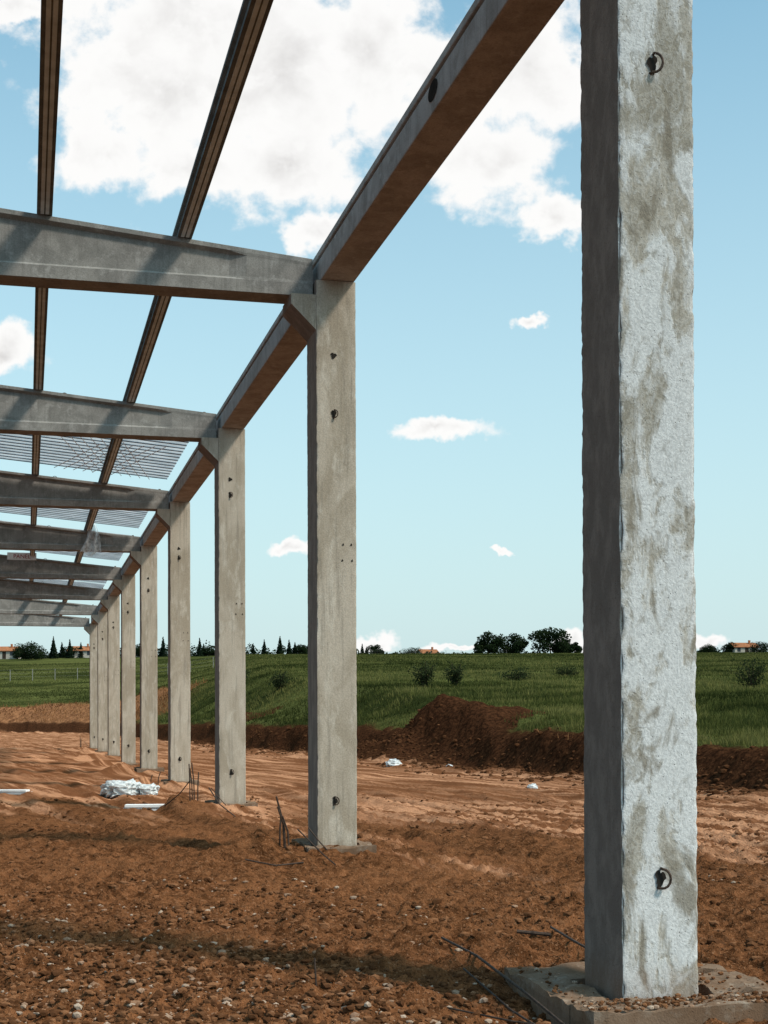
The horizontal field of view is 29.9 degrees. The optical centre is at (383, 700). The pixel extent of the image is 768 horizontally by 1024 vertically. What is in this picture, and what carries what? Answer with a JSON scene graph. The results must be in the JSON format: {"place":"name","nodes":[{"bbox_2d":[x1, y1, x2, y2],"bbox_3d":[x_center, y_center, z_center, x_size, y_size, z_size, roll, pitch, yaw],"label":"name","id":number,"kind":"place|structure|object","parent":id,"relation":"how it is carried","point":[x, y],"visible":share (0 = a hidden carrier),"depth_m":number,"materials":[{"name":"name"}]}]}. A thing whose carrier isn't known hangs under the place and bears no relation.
{"place":"outdoors","nodes":[
{"label":"outdoors","id":0,"kind":"place"},
{"bbox_2d":[54,437,165,478],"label":"roof bracing wires","id":1,"kind":"object","parent":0,"point":[105,456],"visible":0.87,"depth_m":32.00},
{"bbox_2d":[0,652,767,1023],"bbox_3d":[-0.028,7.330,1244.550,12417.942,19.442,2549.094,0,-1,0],"label":"ground","id":2,"kind":"structure","parent":0,"point":[422,864],"depth_m":16.97,"materials":[{"name":"soil"}]},
{"bbox_2d":[0,651,20,658],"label":"walls","id":3,"kind":"structure","parent":2,"relation":"on","point":[8,656],"depth_m":400.68,"materials":[{"name":"paint"}]},
{"bbox_2d":[0,644,17,650],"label":"roof","id":4,"kind":"structure","parent":3,"relation":"on","point":[7,648],"depth_m":401.79,"materials":[{"name":"tile"}]},
{"bbox_2d":[0,789,31,794],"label":"foam board","id":5,"kind":"object","parent":2,"relation":"on","point":[15,791],"visible":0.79,"depth_m":33.04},
{"bbox_2d":[12,641,49,659],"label":"deciduous tree","id":6,"kind":"object","parent":2,"relation":"on","point":[38,653],"visible":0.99,"depth_m":391.34,"materials":[{"name":"green plant"}]},
{"bbox_2d":[48,636,58,658],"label":"conifer tree","id":7,"kind":"object","parent":2,"relation":"on","point":[52,653],"visible":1,"depth_m":394.86,"materials":[{"name":"green plant"}]},
{"bbox_2d":[59,642,64,657],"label":"conifer tree","id":8,"kind":"object","parent":2,"relation":"on","point":[61,654],"visible":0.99,"depth_m":399.79,"materials":[{"name":"green plant"}]},
{"bbox_2d":[65,639,74,657],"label":"conifer tree","id":9,"kind":"object","parent":2,"relation":"on","point":[69,653],"visible":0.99,"depth_m":395.83,"materials":[{"name":"green plant"}]},
{"bbox_2d":[61,646,80,656],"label":"deciduous tree","id":10,"kind":"object","parent":2,"relation":"on","point":[65,648],"visible":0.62,"depth_m":400.29,"materials":[{"name":"green plant"}]},
{"bbox_2d":[74,651,89,657],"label":"walls","id":11,"kind":"structure","parent":2,"relation":"on","point":[85,655],"depth_m":400.79,"materials":[{"name":"paint"}]},
{"bbox_2d":[73,644,89,650],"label":"roof","id":12,"kind":"structure","parent":11,"relation":"on","point":[86,648],"depth_m":401.72,"materials":[{"name":"tile"}]},
{"bbox_2d":[84,623,97,747],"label":"concrete column","id":13,"kind":"structure","parent":2,"relation":"on","point":[91,630],"depth_m":78.28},
{"bbox_2d":[0,614,89,626],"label":"concrete rafter","id":14,"kind":"object","parent":13,"relation":"on","point":[35,620],"visible":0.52,"depth_m":77.82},
{"bbox_2d":[91,611,107,750],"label":"concrete column","id":15,"kind":"structure","parent":2,"relation":"on","point":[100,618],"depth_m":69.56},
{"bbox_2d":[0,599,96,614],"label":"concrete rafter","id":16,"kind":"object","parent":15,"relation":"on","point":[28,606],"visible":0.84,"depth_m":69.08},
{"bbox_2d":[0,676,206,722],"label":"dry grass","id":17,"kind":"structure","parent":2,"relation":"on","point":[158,708],"depth_m":181.91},
{"bbox_2d":[100,596,119,754],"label":"concrete column","id":18,"kind":"structure","parent":2,"relation":"on","point":[111,605],"depth_m":60.83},
{"bbox_2d":[0,578,107,599],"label":"concrete rafter","id":19,"kind":"object","parent":18,"relation":"on","point":[15,589],"visible":1,"depth_m":60.34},
{"bbox_2d":[10,657,214,680],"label":"wire fence","id":20,"kind":"object","parent":2,"relation":"on","point":[32,676],"visible":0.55,"depth_m":271.03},
{"bbox_2d":[100,779,141,798],"bbox_3d":[-5.720,1.944,31.282,0.932,0.506,0.838,0,-1,-14],"label":"plastic wrapped bundle","id":21,"kind":"object","parent":2,"relation":"on","point":[111,789],"visible":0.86,"depth_m":31.02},
{"bbox_2d":[113,575,135,763],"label":"concrete column","id":22,"kind":"structure","parent":2,"relation":"on","point":[125,585],"depth_m":52.10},
{"bbox_2d":[0,554,120,580],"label":"concrete rafter","id":23,"kind":"object","parent":22,"relation":"on","point":[44,568],"visible":1,"depth_m":51.64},
{"bbox_2d":[68,558,75,585],"bbox_3d":[-12.167,-5.031,56.368,0.170,0.227,8.980,0,-1,-14],"label":"roof purlin","id":24,"kind":"object","parent":23,"relation":"attached to","point":[71,582],"visible":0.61,"depth_m":59.26,"materials":[{"name":"concrete"}]},
{"bbox_2d":[77,580,106,582],"bbox_3d":[-20.310,-5.452,55.757,19.000,0.913,5.735,0,-1,-14],"label":"roof sheeting","id":25,"kind":"object","parent":24,"relation":"on","point":[100,581],"visible":0.17,"depth_m":60.37,"materials":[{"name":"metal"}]},
{"bbox_2d":[75,526,85,562],"bbox_3d":[-9.994,-5.146,47.635,0.170,0.227,8.980,0,-1,-14],"label":"roof purlin","id":26,"kind":"object","parent":23,"relation":"attached to","point":[79,556],"visible":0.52,"depth_m":50.12,"materials":[{"name":"concrete"}]},
{"bbox_2d":[109,566,122,595],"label":"eave beam","id":27,"kind":"structure","parent":23,"relation":"on","point":[114,590],"depth_m":59.44,"materials":[{"name":"concrete"}]},
{"bbox_2d":[123,535,142,574],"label":"eave beam","id":28,"kind":"structure","parent":23,"relation":"on","point":[131,566],"depth_m":50.05,"materials":[{"name":"concrete"}]},
{"bbox_2d":[135,645,139,656],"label":"deciduous tree","id":29,"kind":"object","parent":2,"relation":"on","point":[137,651],"visible":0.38,"depth_m":396.73,"materials":[{"name":"green plant"}]},
{"bbox_2d":[130,546,157,768],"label":"concrete column","id":30,"kind":"structure","parent":2,"relation":"on","point":[144,558],"depth_m":43.36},
{"bbox_2d":[0,521,139,552],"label":"concrete rafter","id":31,"kind":"object","parent":30,"relation":"on","point":[19,536],"visible":1,"depth_m":42.88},
{"bbox_2d":[31,473,36,524],"bbox_3d":[-9.374,-5.400,38.518,0.170,0.227,8.980,0,-1,-14],"label":"roof purlin","id":32,"kind":"object","parent":31,"relation":"attached to","point":[33,516],"visible":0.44,"depth_m":40.96,"materials":[{"name":"metal"}]},
{"bbox_2d":[79,523,100,556],"bbox_3d":[-8.809,-4.959,42.991,0.680,1.308,0.178,0,-1,-14],"label":"plastic sheet","id":33,"kind":"object","parent":31,"relation":"attached to","point":[92,546],"visible":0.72,"depth_m":43.01,"materials":[{"name":"white"}]},
{"bbox_2d":[85,477,101,530],"bbox_3d":[-7.821,-5.260,38.902,0.170,0.227,8.980,0,-1,-14],"label":"roof purlin","id":34,"kind":"object","parent":31,"relation":"attached to","point":[91,518],"visible":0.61,"depth_m":40.81,"materials":[{"name":"concrete"}]},
{"bbox_2d":[0,507,147,527],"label":"roof sheeting","id":35,"kind":"object","parent":34,"relation":"on","point":[127,518],"visible":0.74,"depth_m":41.59,"materials":[{"name":"metal"}]},
{"bbox_2d":[125,804,163,810],"bbox_3d":[-4.344,1.955,26.268,0.820,0.126,0.270,0,-1,-3],"label":"foam board","id":36,"kind":"object","parent":2,"relation":"on","point":[154,807],"visible":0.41,"depth_m":26.14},
{"bbox_2d":[135,783,159,794],"bbox_3d":[-5.227,1.978,31.481,0.666,0.362,0.698,0,-1,-14],"label":"plastic wrapped bundle","id":37,"kind":"object","parent":2,"relation":"on","point":[149,789],"visible":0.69,"depth_m":31.26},
{"bbox_2d":[134,767,163,772],"bbox_3d":[-7.135,2.272,43.703,0.850,0.531,1.154,0,-1,-14],"label":"pocket footing","id":38,"kind":"object","parent":2,"relation":"on","point":[138,769],"visible":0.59,"depth_m":43.21,"materials":[{"name":"concrete"}]},
{"bbox_2d":[159,637,167,656],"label":"conifer tree","id":39,"kind":"object","parent":2,"relation":"on","point":[163,652],"visible":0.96,"depth_m":397.81,"materials":[{"name":"green plant"}]},
{"bbox_2d":[155,502,190,780],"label":"concrete column","id":40,"kind":"structure","parent":2,"relation":"on","point":[174,519],"depth_m":34.63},
{"bbox_2d":[0,470,168,510],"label":"concrete rafter","id":41,"kind":"object","parent":40,"relation":"on","point":[17,489],"visible":0.99,"depth_m":34.21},
{"bbox_2d":[32,381,40,474],"bbox_3d":[-7.202,-5.514,29.785,0.170,0.227,8.980,0,-1,-14],"label":"roof purlin","id":42,"kind":"object","parent":41,"relation":"on","point":[36,442],"visible":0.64,"depth_m":31.26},
{"bbox_2d":[0,434,188,478],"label":"roof sheeting","id":43,"kind":"object","parent":41,"relation":"on","point":[58,450],"visible":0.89,"depth_m":31.96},
{"bbox_2d":[100,394,126,482],"bbox_3d":[-5.649,-5.374,30.169,0.170,0.227,8.980,0,-1,-14],"label":"roof purlin","id":44,"kind":"object","parent":41,"relation":"on","point":[111,456],"visible":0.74,"depth_m":31.36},
{"bbox_2d":[142,489,171,545],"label":"eave beam","id":45,"kind":"structure","parent":41,"relation":"on","point":[155,532],"depth_m":40.86,"materials":[{"name":"concrete"}]},
{"bbox_2d":[161,779,197,784],"bbox_3d":[-4.963,2.171,34.970,0.850,0.531,1.154,0,-1,-14],"label":"pocket footing","id":46,"kind":"object","parent":2,"relation":"on","point":[166,781],"visible":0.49,"depth_m":34.51,"materials":[{"name":"concrete"}]},
{"bbox_2d":[196,638,203,655],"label":"conifer tree","id":47,"kind":"object","parent":2,"relation":"on","point":[199,651],"visible":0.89,"depth_m":394.83,"materials":[{"name":"green plant"}]},
{"bbox_2d":[188,763,226,805],"bbox_3d":[-3.132,1.492,25.601,0.685,0.782,0.182,0,-1,-3],"label":"starter rebar","id":48,"kind":"object","parent":2,"relation":"on","point":[191,789],"visible":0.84,"depth_m":25.60,"materials":[{"name":"metal"}]},
{"bbox_2d":[202,645,214,655],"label":"deciduous tree","id":49,"kind":"object","parent":2,"relation":"on","point":[207,651],"visible":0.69,"depth_m":400.44,"materials":[{"name":"green plant"}]},
{"bbox_2d":[198,428,245,803],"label":"concrete column","id":50,"kind":"structure","parent":2,"relation":"on","point":[223,453],"depth_m":25.90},
{"bbox_2d":[0,385,216,441],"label":"concrete rafter","id":51,"kind":"object","parent":50,"relation":"on","point":[25,411],"visible":0.98,"depth_m":25.50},
{"bbox_2d":[33,287,48,389],"bbox_3d":[-5.029,-5.628,21.052,0.170,0.227,8.980,0,-1,-14],"label":"roof purlin","id":52,"kind":"object","parent":51,"relation":"attached to","point":[41,307],"visible":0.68,"depth_m":21.71,"materials":[{"name":"concrete"}]},
{"bbox_2d":[125,225,178,402],"bbox_3d":[-3.476,-5.488,21.436,0.170,0.227,8.980,0,-1,-14],"label":"roof purlin","id":53,"kind":"object","parent":51,"relation":"attached to","point":[156,316],"visible":0.7,"depth_m":21.76,"materials":[{"name":"concrete"}]},
{"bbox_2d":[171,410,220,501],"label":"eave beam","id":54,"kind":"structure","parent":51,"relation":"on","point":[196,471],"depth_m":31.59,"materials":[{"name":"concrete"}]},
{"bbox_2d":[220,256,317,428],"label":"eave beam","id":55,"kind":"structure","parent":50,"relation":"on","point":[281,347],"depth_m":22.07,"materials":[{"name":"concrete"}]},
{"bbox_2d":[205,800,257,806],"bbox_3d":[-2.790,2.081,26.236,0.850,0.531,1.154,0,-1,-14],"label":"pocket footing","id":56,"kind":"object","parent":2,"relation":"on","point":[250,803],"visible":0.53,"depth_m":25.82,"materials":[{"name":"concrete"}]},
{"bbox_2d":[261,639,267,653],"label":"conifer tree","id":57,"kind":"object","parent":2,"relation":"on","point":[264,651],"visible":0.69,"depth_m":395.94,"materials":[{"name":"green plant"}]},
{"bbox_2d":[245,859,303,865],"bbox_3d":[-1.219,1.792,15.929,0.656,0.074,0.120,0,-1,0],"label":"rebar","id":58,"kind":"object","parent":2,"relation":"on","point":[274,864],"visible":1,"depth_m":15.92,"materials":[{"name":"metal"}]},
{"bbox_2d":[276,638,283,653],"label":"conifer tree","id":59,"kind":"object","parent":2,"relation":"on","point":[279,649],"visible":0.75,"depth_m":397.84,"materials":[{"name":"green plant"}]},
{"bbox_2d":[269,670,296,690],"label":"shrub","id":60,"kind":"object","parent":2,"relation":"on","point":[279,681],"visible":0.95,"depth_m":101.89,"materials":[{"name":"green plant"}]},
{"bbox_2d":[286,640,292,653],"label":"conifer tree","id":61,"kind":"object","parent":2,"relation":"on","point":[288,650],"visible":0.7,"depth_m":400.92,"materials":[{"name":"green plant"}]},
{"bbox_2d":[291,644,307,653],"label":"deciduous tree","id":62,"kind":"object","parent":2,"relation":"on","point":[301,649],"visible":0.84,"depth_m":397.11,"materials":[{"name":"green plant"}]},
{"bbox_2d":[276,796,328,850],"bbox_3d":[-0.934,1.467,16.866,0.674,0.707,0.173,0,-1,-3],"label":"starter rebar","id":63,"kind":"object","parent":2,"relation":"on","point":[282,820],"visible":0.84,"depth_m":16.84,"materials":[{"name":"metal"}]},
{"bbox_2d":[314,958,316,985],"bbox_3d":[-0.420,1.659,8.790,0.011,0.169,0.034,0,-1,-27],"label":"rebar","id":64,"kind":"object","parent":2,"relation":"on","point":[315,971],"visible":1,"depth_m":8.79,"materials":[{"name":"metal"}]},
{"bbox_2d":[297,829,335,864],"bbox_3d":[-0.762,1.660,16.339,0.038,0.375,0.681,0,-1,-42],"label":"rebar","id":65,"kind":"object","parent":2,"relation":"on","point":[316,847],"visible":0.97,"depth_m":16.35,"materials":[{"name":"metal"}]},
{"bbox_2d":[283,280,356,845],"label":"concrete column","id":66,"kind":"structure","parent":2,"relation":"on","point":[321,319],"depth_m":17.17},
{"bbox_2d":[0,208,312,303],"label":"concrete rafter","id":67,"kind":"object","parent":66,"relation":"on","point":[41,251],"visible":0.98,"depth_m":16.80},
{"bbox_2d":[37,0,62,215],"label":"roof purlin","id":68,"kind":"object","parent":67,"relation":"attached to","point":[51,30],"visible":0.88,"depth_m":13.42,"materials":[{"name":"metal"}]},
{"bbox_2d":[176,0,273,238],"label":"roof purlin","id":69,"kind":"object","parent":67,"relation":"attached to","point":[248,30],"visible":0.88,"depth_m":13.36,"materials":[{"name":"concrete"}]},
{"bbox_2d":[316,0,563,281],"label":"eave beam","id":70,"kind":"structure","parent":66,"relation":"on","point":[489,44],"depth_m":12.82,"materials":[{"name":"concrete"}]},
{"bbox_2d":[291,838,375,854],"bbox_3d":[-0.617,1.960,17.503,0.850,0.531,1.154,0,-1,-14],"label":"pocket footing","id":71,"kind":"object","parent":2,"relation":"on","point":[358,847],"visible":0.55,"depth_m":17.03,"materials":[{"name":"concrete"}]},
{"bbox_2d":[25,640,725,658],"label":"distant tree line","id":72,"kind":"object","parent":2,"relation":"on","point":[284,650],"visible":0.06,"depth_m":409.36,"materials":[{"name":"green plant"}]},
{"bbox_2d":[367,644,384,653],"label":"deciduous tree","id":73,"kind":"object","parent":2,"relation":"on","point":[375,649],"visible":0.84,"depth_m":399.40,"materials":[{"name":"green plant"}]},
{"bbox_2d":[0,652,767,748],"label":"field grass","id":74,"kind":"structure","parent":2,"relation":"on","point":[720,703],"depth_m":88.67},
{"bbox_2d":[0,791,767,1023],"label":"soil clods","id":75,"kind":"object","parent":2,"relation":"on","point":[360,925],"visible":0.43,"depth_m":13.35,"materials":[{"name":"soil"}]},
{"bbox_2d":[385,758,401,766],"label":"plastic litter","id":76,"kind":"object","parent":2,"relation":"on","point":[392,762],"visible":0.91,"depth_m":46.88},
{"bbox_2d":[401,647,421,653],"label":"deciduous tree","id":77,"kind":"object","parent":2,"relation":"on","point":[412,650],"visible":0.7,"depth_m":401.20,"materials":[{"name":"green plant"}]},
{"bbox_2d":[408,658,438,687],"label":"shrub","id":78,"kind":"object","parent":2,"relation":"on","point":[424,678],"visible":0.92,"depth_m":79.89,"materials":[{"name":"green plant"}]},
{"bbox_2d":[443,660,466,685],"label":"shrub","id":79,"kind":"object","parent":2,"relation":"on","point":[454,679],"visible":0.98,"depth_m":81.95,"materials":[{"name":"green plant"}]},
{"bbox_2d":[191,696,767,799],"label":"bank rubble","id":80,"kind":"object","parent":2,"relation":"on","point":[718,788],"visible":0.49,"depth_m":41.06,"materials":[{"name":"soil"}]},
{"bbox_2d":[445,1006,532,1023],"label":"rebar","id":81,"kind":"object","parent":2,"relation":"on","point":[489,1016],"visible":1,"depth_m":8.28,"materials":[{"name":"metal"}]},
{"bbox_2d":[473,631,505,652],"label":"deciduous tree","id":82,"kind":"object","parent":2,"relation":"on","point":[495,644],"visible":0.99,"depth_m":395.01,"materials":[{"name":"green plant"}]},
{"bbox_2d":[463,968,534,1023],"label":"rebar","id":83,"kind":"object","parent":2,"relation":"on","point":[498,999],"visible":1,"depth_m":8.77,"materials":[{"name":"metal"}]},
{"bbox_2d":[441,937,564,1023],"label":"rebar","id":84,"kind":"object","parent":2,"relation":"on","point":[557,1019],"visible":1,"depth_m":8.98,"materials":[{"name":"metal"}]},
{"bbox_2d":[498,633,528,652],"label":"deciduous tree","id":85,"kind":"object","parent":2,"relation":"on","point":[518,642],"visible":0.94,"depth_m":398.73,"materials":[{"name":"green plant"}]},
{"bbox_2d":[495,665,531,679],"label":"shrub","id":86,"kind":"object","parent":2,"relation":"on","point":[521,675],"visible":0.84,"depth_m":92.80,"materials":[{"name":"green plant"}]},
{"bbox_2d":[517,930,550,935],"bbox_3d":[1.131,1.755,10.854,0.257,0.044,0.030,0,-1,11],"label":"rebar","id":87,"kind":"object","parent":2,"relation":"on","point":[533,933],"visible":1,"depth_m":10.84,"materials":[{"name":"metal"}]},
{"bbox_2d":[527,627,572,652],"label":"deciduous tree","id":88,"kind":"object","parent":2,"relation":"on","point":[548,640],"visible":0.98,"depth_m":396.27,"materials":[{"name":"green plant"}]},
{"bbox_2d":[552,663,581,676],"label":"shrub","id":89,"kind":"object","parent":2,"relation":"on","point":[571,671],"visible":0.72,"depth_m":109.89,"materials":[{"name":"green plant"}]},
{"bbox_2d":[550,926,584,947],"bbox_3d":[1.353,1.711,10.178,0.053,0.058,1.809,0,-1,-5],"label":"rebar","id":90,"kind":"object","parent":2,"relation":"on","point":[568,937],"visible":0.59,"depth_m":10.34,"materials":[{"name":"metal"}]},
{"bbox_2d":[569,642,582,652],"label":"deciduous tree","id":91,"kind":"object","parent":2,"relation":"on","point":[576,647],"visible":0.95,"depth_m":398.46,"materials":[{"name":"green plant"}]},
{"bbox_2d":[504,962,767,1023],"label":"pocket footing","id":92,"kind":"object","parent":2,"relation":"on","point":[562,1007],"visible":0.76,"depth_m":8.38,"materials":[{"name":"concrete"}]},
{"bbox_2d":[580,0,697,1000],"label":"concrete column","id":93,"kind":"structure","parent":92,"relation":"in","point":[639,653],"depth_m":8.44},
{"bbox_2d":[511,960,767,1012],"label":"footing crumbs","id":94,"kind":"object","parent":92,"relation":"on","point":[677,997],"visible":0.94,"depth_m":8.23,"materials":[{"name":"stone"}]},
{"bbox_2d":[699,644,717,652],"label":"deciduous tree","id":95,"kind":"object","parent":2,"relation":"on","point":[711,649],"visible":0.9,"depth_m":398.58,"materials":[{"name":"green plant"}]},
{"bbox_2d":[721,642,736,651],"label":"deciduous tree","id":96,"kind":"object","parent":2,"relation":"on","point":[728,647],"visible":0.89,"depth_m":401.70,"materials":[{"name":"green plant"}]},
{"bbox_2d":[731,647,750,651],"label":"walls","id":97,"kind":"structure","parent":2,"relation":"on","point":[734,649],"depth_m":400.56,"materials":[{"name":"paint"}]},
{"bbox_2d":[732,640,757,646],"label":"roof","id":98,"kind":"structure","parent":97,"relation":"on","point":[743,644],"depth_m":401.70,"materials":[{"name":"tile"}]},
{"bbox_2d":[727,652,767,687],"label":"shrub","id":99,"kind":"object","parent":2,"relation":"on","point":[752,678],"visible":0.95,"depth_m":79.96,"materials":[{"name":"green plant"}]},
{"bbox_2d":[748,641,767,651],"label":"deciduous tree","id":100,"kind":"object","parent":2,"relation":"on","point":[759,648],"visible":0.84,"depth_m":395.65,"materials":[{"name":"green plant"}]},
{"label":"walls","id":101,"kind":"object","parent":2,"relation":"on","visible":0},
{"bbox_2d":[419,647,438,653],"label":"roof","id":102,"kind":"structure","parent":101,"relation":"on","point":[434,651],"depth_m":421.31,"materials":[{"name":"tile"}]},
{"bbox_2d":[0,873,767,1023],"bbox_3d":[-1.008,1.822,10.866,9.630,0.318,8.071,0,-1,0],"label":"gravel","id":103,"kind":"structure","parent":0,"point":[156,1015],"depth_m":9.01,"materials":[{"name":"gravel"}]},
{"bbox_2d":[0,0,767,656],"label":"sky","id":104,"kind":"structure","parent":0,"point":[468,335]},
{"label":"roof purlin","id":105,"kind":"object","parent":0,"visible":0},
{"bbox_2d":[7,552,35,562],"bbox_3d":[-12.777,-5.051,50.694,1.000,0.350,0.082,0,-1,-14],"label":"sign board","id":106,"kind":"object","parent":105,"relation":"attached to","point":[17,556],"visible":1,"depth_m":50.65,"materials":[{"name":"white plastic"}]},
{"bbox_2d":[0,520,131,560],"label":"roof sheeting","id":107,"kind":"object","parent":105,"relation":"on","point":[109,556],"visible":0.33,"depth_m":51.02,"materials":[{"name":"metal"}]},
{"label":"roof purlin","id":108,"kind":"object","parent":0,"visible":0},
{"bbox_2d":[14,579,104,588],"bbox_3d":[-21.701,-5.379,61.346,19.000,0.913,4.655,0,-1,-14],"label":"roof sheeting","id":109,"kind":"object","parent":108,"relation":"on","point":[85,584],"visible":0.39,"depth_m":62.02,"materials":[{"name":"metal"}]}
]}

